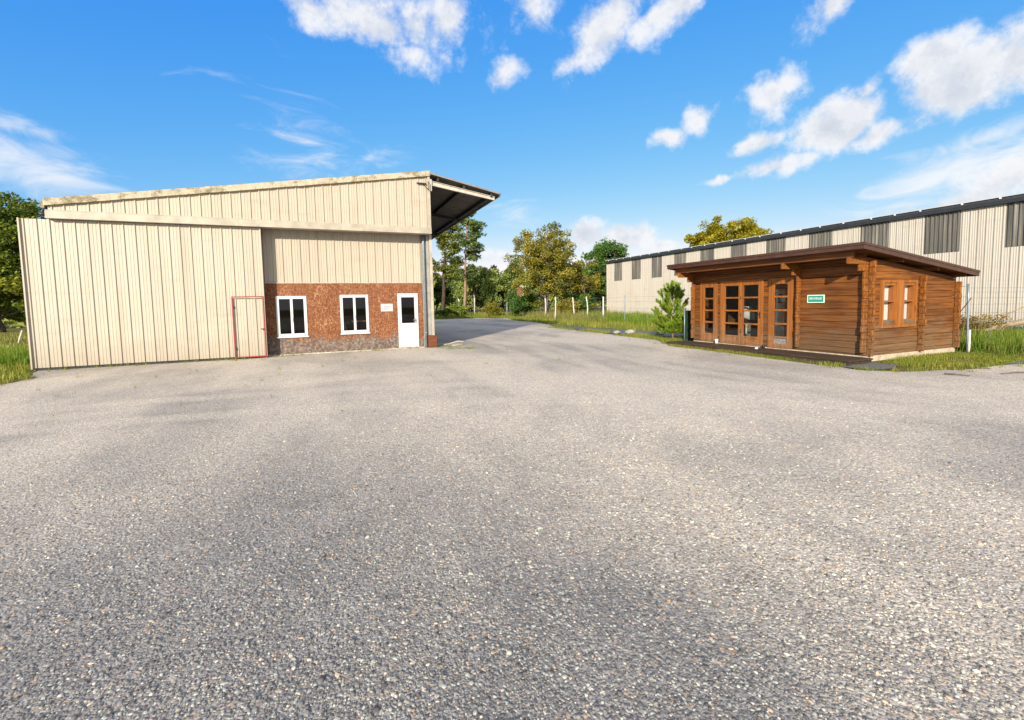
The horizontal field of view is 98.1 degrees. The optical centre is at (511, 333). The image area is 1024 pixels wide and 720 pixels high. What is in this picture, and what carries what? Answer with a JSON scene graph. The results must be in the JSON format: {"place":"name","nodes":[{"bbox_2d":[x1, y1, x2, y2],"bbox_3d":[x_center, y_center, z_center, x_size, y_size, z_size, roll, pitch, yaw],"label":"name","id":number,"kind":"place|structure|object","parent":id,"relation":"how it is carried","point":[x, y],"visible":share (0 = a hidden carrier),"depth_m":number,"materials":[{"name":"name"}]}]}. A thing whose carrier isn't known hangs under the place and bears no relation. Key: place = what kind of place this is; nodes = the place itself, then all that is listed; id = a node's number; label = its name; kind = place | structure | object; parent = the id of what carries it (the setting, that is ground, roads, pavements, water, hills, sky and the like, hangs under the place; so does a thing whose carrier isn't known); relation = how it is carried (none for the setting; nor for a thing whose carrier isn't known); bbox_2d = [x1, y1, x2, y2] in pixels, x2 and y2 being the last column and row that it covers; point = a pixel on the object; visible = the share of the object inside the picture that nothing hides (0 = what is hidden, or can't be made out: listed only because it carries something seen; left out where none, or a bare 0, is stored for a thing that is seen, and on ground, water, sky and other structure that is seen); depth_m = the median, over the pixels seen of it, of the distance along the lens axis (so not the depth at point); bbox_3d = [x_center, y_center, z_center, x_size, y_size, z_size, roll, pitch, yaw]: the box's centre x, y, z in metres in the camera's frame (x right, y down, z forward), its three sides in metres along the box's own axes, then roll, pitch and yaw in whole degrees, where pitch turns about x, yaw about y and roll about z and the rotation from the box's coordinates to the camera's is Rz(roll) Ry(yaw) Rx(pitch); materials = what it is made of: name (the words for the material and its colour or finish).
{"place":"outdoors","nodes":[
{"label":"outdoors","id":0,"kind":"place"},
{"bbox_2d":[0,331,28,349],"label":"dry grass","id":1,"kind":"structure","parent":0,"point":[5,338],"depth_m":25.35,"materials":[{"name":"plant"}]},
{"bbox_2d":[0,361,35,382],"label":"grass","id":2,"kind":"structure","parent":0,"point":[18,371],"depth_m":11.91,"materials":[{"name":"green plant"}]},
{"bbox_2d":[85,357,255,368],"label":"grass","id":3,"kind":"structure","parent":0,"point":[167,363],"depth_m":13.21,"materials":[{"name":"green plant"}]},
{"bbox_2d":[276,345,475,355],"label":"grass","id":4,"kind":"structure","parent":0,"point":[449,347],"depth_m":16.27,"materials":[{"name":"green plant"}]},
{"bbox_2d":[434,311,539,318],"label":"grass","id":5,"kind":"structure","parent":0,"point":[478,315],"depth_m":49.47,"materials":[{"name":"green plant"}]},
{"bbox_2d":[0,301,1023,384],"bbox_3d":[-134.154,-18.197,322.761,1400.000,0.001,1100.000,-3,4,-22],"label":"ground","id":6,"kind":"structure","parent":0,"point":[479,310],"depth_m":12.12,"materials":[{"name":"green plant"}]},
{"bbox_2d":[0,342,29,366],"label":"weeds","id":7,"kind":"object","parent":6,"relation":"on","point":[20,354],"visible":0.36,"depth_m":13.96,"materials":[{"name":"green plant"}]},
{"bbox_2d":[0,191,46,331],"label":"broadleaf tree","id":8,"kind":"object","parent":6,"relation":"on","point":[11,288],"visible":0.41,"depth_m":35.54,"materials":[{"name":"green plant"}]},
{"bbox_2d":[16,170,500,371],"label":"warehouse","id":9,"kind":"structure","parent":6,"relation":"on","point":[254,270],"depth_m":14.08,"materials":[{"name":"beige metal"}]},
{"bbox_2d":[16,217,267,371],"bbox_3d":[-10.679,-1.153,13.273,5.772,4.210,0.150,-3,4,-22],"label":"sliding door","id":10,"kind":"structure","parent":9,"relation":"in","point":[97,293],"depth_m":13.14,"materials":[{"name":"beige metal"}]},
{"bbox_2d":[275,296,308,337],"bbox_3d":[-7.464,-0.552,15.086,0.990,1.405,0.120,-3,4,-22],"label":"window","id":11,"kind":"structure","parent":9,"relation":"in","point":[291,298],"depth_m":15.05,"materials":[{"name":"white plastic"}]},
{"bbox_2d":[344,320,365,329],"bbox_3d":[-5.821,0.090,16.270,0.950,1.085,0.350,-3,4,-22],"label":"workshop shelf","id":12,"kind":"object","parent":9,"relation":"in","point":[358,321],"visible":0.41,"depth_m":16.26,"materials":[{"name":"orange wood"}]},
{"bbox_2d":[340,295,369,334],"bbox_3d":[-5.608,-0.667,15.851,1.010,1.395,0.120,-3,4,-22],"label":"window","id":13,"kind":"structure","parent":9,"relation":"in","point":[355,331],"depth_m":15.81,"materials":[{"name":"white plastic"}]},
{"bbox_2d":[381,304,392,311],"bbox_3d":[-4.572,-0.932,16.249,0.430,0.280,0.027,-3,4,-22],"label":"sign board","id":14,"kind":"object","parent":9,"relation":"attached to","point":[386,307],"visible":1,"depth_m":16.23,"materials":[{"name":"white plastic"}]},
{"bbox_2d":[397,293,418,347],"bbox_3d":[-3.864,-0.467,16.569,0.740,2.020,0.156,-3,4,-22],"label":"door","id":15,"kind":"structure","parent":9,"relation":"in","point":[408,326],"depth_m":16.56,"materials":[{"name":"white plastic"}]},
{"bbox_2d":[0,266,606,327],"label":"wood","id":16,"kind":"object","parent":6,"relation":"on","point":[18,324],"depth_m":45.54,"materials":[{"name":"green plant"}]},
{"bbox_2d":[433,276,445,311],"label":"tree","id":17,"kind":"object","parent":6,"relation":"on","point":[437,291],"visible":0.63,"depth_m":84.55,"materials":[{"name":"green plant"}]},
{"bbox_2d":[434,309,448,316],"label":"shrub","id":18,"kind":"object","parent":6,"relation":"on","point":[444,312],"visible":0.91,"depth_m":48.90,"materials":[{"name":"green plant"}]},
{"bbox_2d":[440,264,454,308],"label":"tree","id":19,"kind":"object","parent":6,"relation":"on","point":[445,290],"visible":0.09,"depth_m":88.90,"materials":[{"name":"green plant"}]},
{"bbox_2d":[432,223,465,309],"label":"pine tree","id":20,"kind":"object","parent":6,"relation":"on","point":[442,242],"visible":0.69,"depth_m":61.45,"materials":[{"name":"green plant"}]},
{"bbox_2d":[445,270,461,306],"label":"tree","id":21,"kind":"object","parent":6,"relation":"on","point":[450,285],"visible":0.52,"depth_m":86.71,"materials":[{"name":"green plant"}]},
{"bbox_2d":[445,301,469,315],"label":"shrub","id":22,"kind":"object","parent":6,"relation":"on","point":[454,309],"visible":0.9,"depth_m":50.37,"materials":[{"name":"green plant"}]},
{"bbox_2d":[453,276,472,310],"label":"tree","id":23,"kind":"object","parent":6,"relation":"on","point":[457,292],"visible":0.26,"depth_m":82.94,"materials":[{"name":"green plant"}]},
{"bbox_2d":[446,212,487,307],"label":"pine tree","id":24,"kind":"object","parent":6,"relation":"on","point":[471,244],"visible":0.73,"depth_m":77.28,"materials":[{"name":"green plant"}]},
{"bbox_2d":[455,273,479,311],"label":"tree","id":25,"kind":"object","parent":6,"relation":"on","point":[472,285],"visible":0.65,"depth_m":82.86,"materials":[{"name":"green plant"}]},
{"bbox_2d":[460,263,481,310],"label":"tree","id":26,"kind":"object","parent":6,"relation":"on","point":[473,275],"visible":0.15,"depth_m":86.27,"materials":[{"name":"green plant"}]},
{"bbox_2d":[475,267,487,308],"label":"tree","id":27,"kind":"object","parent":6,"relation":"on","point":[479,302],"visible":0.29,"depth_m":86.13,"materials":[{"name":"green plant"}]},
{"bbox_2d":[479,268,502,305],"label":"tree","id":28,"kind":"object","parent":6,"relation":"on","point":[490,288],"visible":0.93,"depth_m":77.39,"materials":[{"name":"green plant"}]},
{"bbox_2d":[481,302,503,315],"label":"shrub","id":29,"kind":"object","parent":6,"relation":"on","point":[490,309],"visible":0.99,"depth_m":49.93,"materials":[{"name":"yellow plant"}]},
{"bbox_2d":[484,264,503,299],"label":"tree","id":30,"kind":"object","parent":6,"relation":"on","point":[499,293],"visible":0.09,"depth_m":82.02,"materials":[{"name":"green plant"}]},
{"bbox_2d":[497,271,508,310],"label":"tree","id":31,"kind":"object","parent":6,"relation":"on","point":[502,305],"visible":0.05,"depth_m":85.60,"materials":[{"name":"green plant"}]},
{"bbox_2d":[497,263,516,310],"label":"tree","id":32,"kind":"object","parent":6,"relation":"on","point":[504,278],"visible":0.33,"depth_m":80.33,"materials":[{"name":"green plant"}]},
{"bbox_2d":[0,318,1023,719],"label":"gravel yard","id":33,"kind":"structure","parent":6,"relation":"on","point":[530,362],"depth_m":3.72,"materials":[{"name":"grey gravel"}]},
{"bbox_2d":[439,341,463,345],"bbox_3d":[-2.336,0.406,17.426,1.025,0.179,0.415,-3,5,-29],"label":"hose","id":34,"kind":"object","parent":33,"relation":"on","point":[452,343],"visible":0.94,"depth_m":17.49,"materials":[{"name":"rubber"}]},
{"bbox_2d":[0,323,1023,416],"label":"edge weeds","id":35,"kind":"object","parent":33,"relation":"on","point":[894,369],"visible":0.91,"depth_m":11.41,"materials":[{"name":"green plant"}]},
{"bbox_2d":[944,373,970,375],"bbox_3d":[8.987,0.833,8.973,0.382,0.034,0.038,3,5,43],"label":"stick","id":36,"kind":"object","parent":33,"relation":"on","point":[956,374],"visible":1,"depth_m":8.99,"materials":[{"name":"wood"}]},
{"bbox_2d":[1004,359,1023,364],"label":"asphalt slab","id":37,"kind":"structure","parent":33,"relation":"on","point":[1022,360],"depth_m":10.42,"materials":[{"name":"grey asphalt"}]},
{"bbox_2d":[502,253,525,300],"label":"tree","id":38,"kind":"object","parent":6,"relation":"on","point":[515,255],"visible":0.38,"depth_m":79.42,"materials":[{"name":"green plant"}]},
{"bbox_2d":[505,291,530,316],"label":"shrub","id":39,"kind":"object","parent":6,"relation":"on","point":[514,304],"visible":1,"depth_m":47.57,"materials":[{"name":"green plant"}]},
{"bbox_2d":[517,286,523,314],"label":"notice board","id":40,"kind":"object","parent":6,"relation":"on","point":[519,291],"visible":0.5,"depth_m":51.47,"materials":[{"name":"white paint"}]},
{"bbox_2d":[509,271,531,294],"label":"tree","id":41,"kind":"object","parent":6,"relation":"on","point":[521,282],"visible":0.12,"depth_m":79.26,"materials":[{"name":"green plant"}]},
{"bbox_2d":[521,291,540,313],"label":"shrub","id":42,"kind":"object","parent":6,"relation":"on","point":[533,301],"visible":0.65,"depth_m":48.46,"materials":[{"name":"green plant"}]},
{"bbox_2d":[519,260,542,299],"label":"tree","id":43,"kind":"object","parent":6,"relation":"on","point":[526,285],"visible":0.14,"depth_m":78.44,"materials":[{"name":"green plant"}]},
{"bbox_2d":[525,271,548,310],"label":"tree","id":44,"kind":"object","parent":6,"relation":"on","point":[540,297],"visible":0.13,"depth_m":77.68,"materials":[{"name":"green plant"}]},
{"bbox_2d":[502,221,577,315],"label":"broadleaf tree","id":45,"kind":"object","parent":6,"relation":"on","point":[547,261],"visible":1,"depth_m":43.69,"materials":[{"name":"green plant"}]},
{"bbox_2d":[548,277,563,310],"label":"tree","id":46,"kind":"object","parent":6,"relation":"on","point":[552,305],"visible":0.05,"depth_m":74.03,"materials":[{"name":"green plant"}]},
{"bbox_2d":[553,297,581,313],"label":"shrub","id":47,"kind":"object","parent":6,"relation":"on","point":[565,305],"visible":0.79,"depth_m":44.59,"materials":[{"name":"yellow plant"}]},
{"bbox_2d":[568,260,588,309],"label":"tree","id":48,"kind":"object","parent":6,"relation":"on","point":[582,262],"visible":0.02,"depth_m":73.29,"materials":[{"name":"green plant"}]},
{"bbox_2d":[564,291,595,312],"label":"shrub","id":49,"kind":"object","parent":6,"relation":"on","point":[583,306],"visible":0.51,"depth_m":47.44,"materials":[{"name":"green plant"}]},
{"bbox_2d":[560,259,601,306],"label":"broadleaf tree","id":50,"kind":"object","parent":6,"relation":"on","point":[579,286],"visible":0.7,"depth_m":47.96,"materials":[{"name":"green plant"}]},
{"bbox_2d":[584,253,604,310],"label":"tree","id":51,"kind":"object","parent":6,"relation":"on","point":[593,278],"visible":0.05,"depth_m":70.26,"materials":[{"name":"green plant"}]},
{"bbox_2d":[580,237,628,311],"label":"broadleaf tree","id":52,"kind":"object","parent":6,"relation":"on","point":[602,255],"visible":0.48,"depth_m":52.12,"materials":[{"name":"green plant"}]},
{"bbox_2d":[547,324,681,336],"bbox_3d":[4.725,-0.255,26.032,2.600,0.001,14.600,-3,4,-22],"label":"asphalt strip","id":53,"kind":"object","parent":6,"relation":"on","point":[623,331],"visible":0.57,"depth_m":23.46,"materials":[{"name":"grey asphalt"}]},
{"bbox_2d":[625,329,634,333],"bbox_3d":[5.834,-0.076,21.947,0.436,0.220,0.454,2,5,42],"label":"rock","id":54,"kind":"object","parent":53,"relation":"on","point":[630,331],"visible":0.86,"depth_m":21.81,"materials":[{"name":"stone"}]},
{"bbox_2d":[549,325,693,341],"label":"grass","id":55,"kind":"structure","parent":6,"relation":"on","point":[653,337],"depth_m":19.99,"materials":[{"name":"green plant"}]},
{"bbox_2d":[570,310,681,325],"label":"weeds","id":56,"kind":"object","parent":6,"relation":"on","point":[630,316],"visible":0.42,"depth_m":32.20,"materials":[{"name":"green plant"}]},
{"bbox_2d":[649,280,690,338],"bbox_3d":[6.487,-0.973,18.282,1.868,2.517,1.967,-3,4,-22],"label":"pine sapling","id":57,"kind":"object","parent":6,"relation":"on","point":[676,324],"visible":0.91,"depth_m":18.09,"materials":[{"name":"green plant"}]},
{"bbox_2d":[684,308,693,340],"bbox_3d":[7.585,-0.369,17.570,2.003,1.300,0.078,-3,4,-22],"label":"windbreak screen","id":58,"kind":"object","parent":6,"relation":"on","point":[687,324],"visible":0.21,"depth_m":17.26,"materials":[{"name":"green fabric"}]},
{"bbox_2d":[683,215,773,246],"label":"broadleaf tree","id":59,"kind":"object","parent":6,"relation":"on","point":[716,232],"visible":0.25,"depth_m":61.48,"materials":[{"name":"green plant"}]},
{"bbox_2d":[530,286,964,333],"bbox_3d":[6.811,-1.699,32.243,3.627,2.073,41.229,-2,4,-16],"label":"wire fence","id":60,"kind":"object","parent":6,"relation":"on","point":[624,301],"visible":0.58,"depth_m":36.25,"materials":[{"name":"grey metal"}]},
{"bbox_2d":[667,340,872,364],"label":"deck","id":61,"kind":"structure","parent":6,"relation":"on","point":[822,357],"depth_m":12.38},
{"bbox_2d":[605,193,1023,328],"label":"shed","id":62,"kind":"structure","parent":6,"relation":"on","point":[985,237],"depth_m":20.28,"materials":[{"name":"grey metal"}]},
{"bbox_2d":[667,241,980,360],"bbox_3d":[9.317,-0.924,14.327,5.206,2.990,6.464,-3,4,-22],"label":"log cabin","id":63,"kind":"object","parent":6,"relation":"on","point":[883,303],"visible":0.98,"depth_m":12.22,"materials":[{"name":"brown wood"}]},
{"bbox_2d":[720,279,763,345],"bbox_3d":[7.470,-0.677,14.510,0.149,2.095,1.620,-3,4,-22],"label":"double door","id":64,"kind":"structure","parent":63,"relation":"in","point":[740,338],"depth_m":14.47,"materials":[{"name":"brown wood"}]},
{"bbox_2d":[744,306,754,335],"bbox_3d":[8.008,-0.307,15.190,0.517,1.210,0.517,-3,4,-22],"label":"armchair","id":65,"kind":"object","parent":63,"relation":"in","point":[749,315],"visible":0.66,"depth_m":14.97,"materials":[{"name":"white fabric"}]},
{"bbox_2d":[767,277,794,348],"bbox_3d":[8.024,-0.595,13.248,0.097,2.085,0.780,-3,4,-22],"label":"single door","id":66,"kind":"structure","parent":63,"relation":"in","point":[774,341],"depth_m":13.25,"materials":[{"name":"brown wood"}]},
{"bbox_2d":[775,289,787,336],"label":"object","id":67,"kind":"object","parent":63,"relation":"in","point":[780,316],"visible":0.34,"depth_m":14.32,"materials":[{"name":"white"}]},
{"bbox_2d":[807,295,824,302],"bbox_3d":[8.368,-0.946,12.247,0.020,0.220,0.470,-3,4,-22],"label":"green sign","id":68,"kind":"object","parent":63,"relation":"attached to","point":[815,298],"visible":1,"depth_m":12.23,"materials":[{"name":"white plastic"}]},
{"bbox_2d":[876,280,917,328],"bbox_3d":[10.044,-0.769,11.623,1.540,1.230,0.195,-3,4,-22],"label":"corner window","id":69,"kind":"structure","parent":63,"relation":"in","point":[898,298],"depth_m":11.58,"materials":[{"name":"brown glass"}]},
{"bbox_2d":[667,344,1023,371],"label":"grass","id":70,"kind":"structure","parent":6,"relation":"on","point":[926,360],"depth_m":11.03,"materials":[{"name":"green plant"}]},
{"bbox_2d":[843,362,897,368],"bbox_3d":[8.431,0.766,10.317,1.430,0.001,0.770,-3,4,-22],"label":"stone patch","id":71,"kind":"object","parent":6,"relation":"on","point":[880,365],"visible":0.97,"depth_m":10.35,"materials":[{"name":"grey stone"}]},
{"bbox_2d":[952,306,1023,335],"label":"bramble","id":72,"kind":"object","parent":6,"relation":"on","point":[993,322],"visible":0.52,"depth_m":14.74,"materials":[{"name":"brown plant"}]},
{"bbox_2d":[955,321,1023,355],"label":"weeds","id":73,"kind":"object","parent":6,"relation":"on","point":[976,339],"visible":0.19,"depth_m":13.13,"materials":[{"name":"green plant"}]},
{"bbox_2d":[960,284,1023,351],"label":"wire fence","id":74,"kind":"object","parent":6,"relation":"on","point":[968,336],"visible":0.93,"depth_m":12.57,"materials":[{"name":"grey metal"}]},
{"bbox_2d":[978,319,1023,333],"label":"fallen trunk","id":75,"kind":"object","parent":6,"relation":"on","point":[1011,325],"visible":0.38,"depth_m":15.08,"materials":[{"name":"beige wood"}]},
{"bbox_2d":[0,0,1023,298],"label":"sky","id":76,"kind":"structure","parent":0,"point":[637,124],"materials":[{"name":"blue"}]},
{"bbox_2d":[522,308,622,321],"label":"dry grass","id":77,"kind":"structure","parent":0,"point":[559,314],"depth_m":38.07,"materials":[{"name":"green plant"}]},
{"bbox_2d":[497,313,683,332],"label":"grass","id":78,"kind":"structure","parent":0,"point":[625,325],"depth_m":29.77,"materials":[{"name":"green plant"}]}
]}

